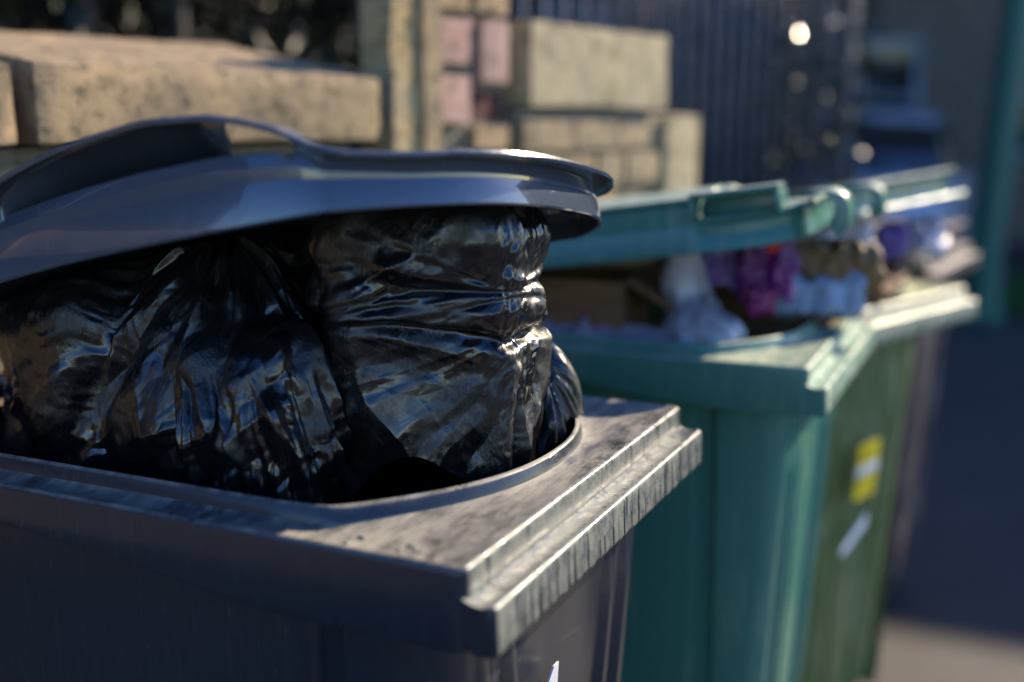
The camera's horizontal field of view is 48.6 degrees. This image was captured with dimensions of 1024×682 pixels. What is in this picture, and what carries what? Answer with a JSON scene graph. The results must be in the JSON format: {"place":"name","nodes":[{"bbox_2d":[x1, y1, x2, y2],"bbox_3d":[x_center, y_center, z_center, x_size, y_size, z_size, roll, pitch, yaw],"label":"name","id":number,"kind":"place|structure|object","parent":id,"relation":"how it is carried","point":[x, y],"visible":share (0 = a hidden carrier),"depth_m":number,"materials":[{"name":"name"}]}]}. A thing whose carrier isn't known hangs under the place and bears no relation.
{"place":"outdoors","nodes":[
{"label":"outdoors","id":0,"kind":"place"},
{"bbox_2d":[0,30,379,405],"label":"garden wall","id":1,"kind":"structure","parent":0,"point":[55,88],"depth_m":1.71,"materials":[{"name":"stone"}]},
{"bbox_2d":[858,242,1023,681],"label":"pavement","id":2,"kind":"structure","parent":0,"point":[953,608],"depth_m":3.96,"materials":[{"name":"grey concrete"}]},
{"bbox_2d":[0,0,516,149],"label":"hedge","id":3,"kind":"object","parent":2,"relation":"on","point":[310,42],"visible":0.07,"depth_m":3.97,"materials":[{"name":"green plant"}]},
{"bbox_2d":[0,115,700,681],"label":"wheelie bin","id":4,"kind":"object","parent":2,"relation":"on","point":[518,575],"visible":0.81,"depth_m":1.00,"materials":[{"name":"grey plastic"}]},
{"bbox_2d":[0,233,432,504],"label":"rubbish bag","id":5,"kind":"object","parent":4,"relation":"in","point":[206,363],"visible":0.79,"depth_m":1.14,"materials":[{"name":"black plastic"}]},
{"bbox_2d":[305,204,551,503],"bbox_3d":[-0.119,0.061,1.263,0.335,0.465,0.360,1,11,6],"label":"rubbish bag","id":6,"kind":"object","parent":4,"relation":"in","point":[436,338],"visible":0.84,"depth_m":1.10,"materials":[{"name":"black plastic"}]},
{"bbox_2d":[539,342,583,457],"bbox_3d":[0.009,0.088,1.284,0.139,0.202,0.138,5,12,25],"label":"rubbish bag","id":7,"kind":"object","parent":4,"relation":"in","point":[563,401],"visible":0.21,"depth_m":1.24,"materials":[{"name":"black plastic"}]},
{"bbox_2d":[9,0,747,187],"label":"terraced house","id":8,"kind":"structure","parent":2,"relation":"on","point":[553,8],"depth_m":11.90,"materials":[{"name":"paint"}]},
{"bbox_2d":[546,5,608,109],"bbox_3d":[0.569,-2.195,10.360,0.070,1.600,1.000,8,14,37],"label":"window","id":9,"kind":"structure","parent":8,"relation":"in","point":[552,10],"depth_m":10.12,"materials":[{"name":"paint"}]},
{"bbox_2d":[359,0,441,150],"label":"gatepost","id":10,"kind":"object","parent":2,"relation":"on","point":[400,43],"visible":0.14,"depth_m":2.03,"materials":[{"name":"stone"}]},
{"bbox_2d":[441,0,509,149],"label":"stone wall","id":11,"kind":"structure","parent":2,"relation":"on","point":[475,56],"depth_m":2.25,"materials":[{"name":"pink brick"}]},
{"bbox_2d":[502,19,699,265],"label":"stone wall","id":12,"kind":"structure","parent":2,"relation":"on","point":[565,66],"depth_m":2.61,"materials":[{"name":"stone"}]},
{"bbox_2d":[502,0,859,192],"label":"iron railing","id":13,"kind":"object","parent":2,"relation":"on","point":[839,12],"visible":0.1,"depth_m":4.62,"materials":[{"name":"metal"}]},
{"bbox_2d":[530,0,890,215],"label":"ivy bush","id":14,"kind":"object","parent":2,"relation":"on","point":[867,67],"visible":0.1,"depth_m":6.07,"materials":[{"name":"green plant"}]},
{"bbox_2d":[543,182,887,681],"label":"wheelie bin","id":15,"kind":"object","parent":2,"relation":"on","point":[725,536],"visible":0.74,"depth_m":1.72,"materials":[{"name":"green plastic"}]},
{"bbox_2d":[542,315,669,341],"bbox_3d":[0.123,0.017,1.855,0.381,0.131,0.135,5,12,25],"label":"plastic bag","id":16,"kind":"object","parent":15,"relation":"in","point":[582,326],"visible":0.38,"depth_m":1.81,"materials":[{"name":"plastic"}]},
{"bbox_2d":[538,264,674,329],"bbox_3d":[0.125,-0.015,1.965,0.356,0.224,0.247,4,12,20],"label":"cardboard box","id":17,"kind":"object","parent":15,"relation":"in","point":[615,296],"visible":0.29,"depth_m":1.84,"materials":[{"name":"brown cardboard"}]},
{"bbox_2d":[659,254,747,343],"bbox_3d":[0.300,-0.070,1.790,0.153,0.216,0.123,5,12,25],"label":"plastic bag","id":18,"kind":"object","parent":15,"relation":"in","point":[696,315],"visible":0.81,"depth_m":1.80,"materials":[{"name":"plastic"}]},
{"bbox_2d":[700,249,739,289],"bbox_3d":[0.342,-0.124,1.851,0.090,0.100,0.057,1,11,7],"label":"snack packet","id":19,"kind":"object","parent":15,"relation":"in","point":[720,267],"visible":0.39,"depth_m":1.83},
{"bbox_2d":[745,286,777,317],"bbox_3d":[0.396,-0.062,1.812,0.050,0.053,0.042,-4,12,-19],"label":"snack packet","id":20,"kind":"object","parent":15,"relation":"in","point":[759,300],"visible":1,"depth_m":1.80},
{"bbox_2d":[733,240,800,305],"bbox_3d":[0.410,-0.115,1.824,0.105,0.111,0.058,1,11,8],"label":"snack packet","id":21,"kind":"object","parent":15,"relation":"in","point":[760,266],"visible":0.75,"depth_m":1.80},
{"bbox_2d":[766,243,781,253],"bbox_3d":[0.416,-0.158,1.815,0.042,0.043,0.037,5,12,25],"label":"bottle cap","id":22,"kind":"object","parent":21,"relation":"on","point":[773,248],"visible":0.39,"depth_m":1.80,"materials":[{"name":"red plastic"}]},
{"bbox_2d":[647,246,909,338],"bbox_3d":[0.470,-0.087,2.046,0.462,0.169,0.138,7,-1,31],"label":"bag","id":23,"kind":"object","parent":15,"relation":"in","point":[760,326],"visible":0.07,"depth_m":1.98,"materials":[{"name":"black plastic"}]},
{"bbox_2d":[768,270,867,319],"bbox_3d":[0.505,-0.082,1.921,0.175,0.090,0.123,1,11,6],"label":"plastic bag","id":24,"kind":"object","parent":15,"relation":"in","point":[828,297],"visible":0.71,"depth_m":1.88,"materials":[{"name":"blue plastic"}]},
{"bbox_2d":[795,237,886,291],"bbox_3d":[0.555,-0.134,1.938,0.156,0.087,0.140,2,11,11],"label":"crumpled paper","id":25,"kind":"object","parent":24,"relation":"on","point":[840,259],"visible":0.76,"depth_m":1.88,"materials":[{"name":"brown paper"}]},
{"bbox_2d":[640,168,976,681],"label":"wheelie bin","id":26,"kind":"object","parent":2,"relation":"on","point":[844,626],"visible":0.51,"depth_m":2.52,"materials":[{"name":"green plastic"}]},
{"bbox_2d":[795,218,874,243],"bbox_3d":[0.641,-0.176,2.336,0.206,0.200,0.243,5,12,25],"label":"plastic bag","id":27,"kind":"object","parent":26,"relation":"in","point":[859,229],"visible":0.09,"depth_m":2.30,"materials":[{"name":"plastic"}]},
{"bbox_2d":[865,260,912,304],"bbox_3d":[0.791,-0.129,2.430,0.109,0.059,0.206,8,29,34],"label":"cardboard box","id":28,"kind":"object","parent":26,"relation":"in","point":[887,290],"visible":0.44,"depth_m":2.37,"materials":[{"name":"brown cardboard"}]},
{"bbox_2d":[872,221,909,259],"bbox_3d":[0.807,-0.214,2.425,0.072,0.080,0.080,1,11,6],"label":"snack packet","id":29,"kind":"object","parent":28,"relation":"on","point":[891,239],"visible":0.93,"depth_m":2.40},
{"bbox_2d":[902,213,951,264],"bbox_3d":[0.907,-0.228,2.515,0.137,0.111,0.120,-7,13,-32],"label":"plastic bag","id":30,"kind":"object","parent":26,"relation":"in","point":[930,240],"visible":0.94,"depth_m":2.47,"materials":[{"name":"plastic"}]},
{"bbox_2d":[748,0,881,193],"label":"shrub","id":31,"kind":"object","parent":2,"relation":"on","point":[817,88],"visible":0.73,"depth_m":4.70,"materials":[{"name":"green plant"}]},
{"bbox_2d":[762,110,973,242],"bbox_3d":[3.316,-1.387,10.618,1.750,1.515,4.180,5,12,25],"label":"parked car","id":32,"kind":"object","parent":2,"relation":"on","point":[905,143],"visible":0.14,"depth_m":9.88,"materials":[{"name":"blue paint"}]},
{"bbox_2d":[748,0,1023,242],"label":"stone house","id":33,"kind":"structure","parent":2,"relation":"on","point":[941,56],"depth_m":13.51,"materials":[{"name":"paint"}]},
{"bbox_2d":[854,37,923,111],"bbox_3d":[4.444,-2.967,13.848,1.000,1.400,0.080,5,12,25],"label":"window","id":34,"kind":"structure","parent":33,"relation":"in","point":[902,69],"depth_m":13.69,"materials":[{"name":"paint"}]},
{"bbox_2d":[1016,101,1023,157],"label":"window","id":35,"kind":"structure","parent":33,"relation":"in","point":[1020,149],"depth_m":13.24,"materials":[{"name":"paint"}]},
{"bbox_2d":[858,217,978,600],"bbox_3d":[0.880,0.199,3.390,0.806,1.124,0.584,7,13,31],"label":"wheelie bin","id":36,"kind":"object","parent":2,"relation":"on","point":[956,260],"visible":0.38,"depth_m":3.21,"materials":[{"name":"black plastic"}]},
{"bbox_2d":[958,0,1023,324],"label":"green post","id":37,"kind":"object","parent":2,"relation":"on","point":[983,283],"visible":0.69,"depth_m":7.88,"materials":[{"name":"metal"}]},
{"bbox_2d":[1001,266,1023,318],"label":"grass","id":38,"kind":"structure","parent":2,"relation":"on","point":[1013,302],"depth_m":8.72,"materials":[{"name":"green plant"}]}
]}

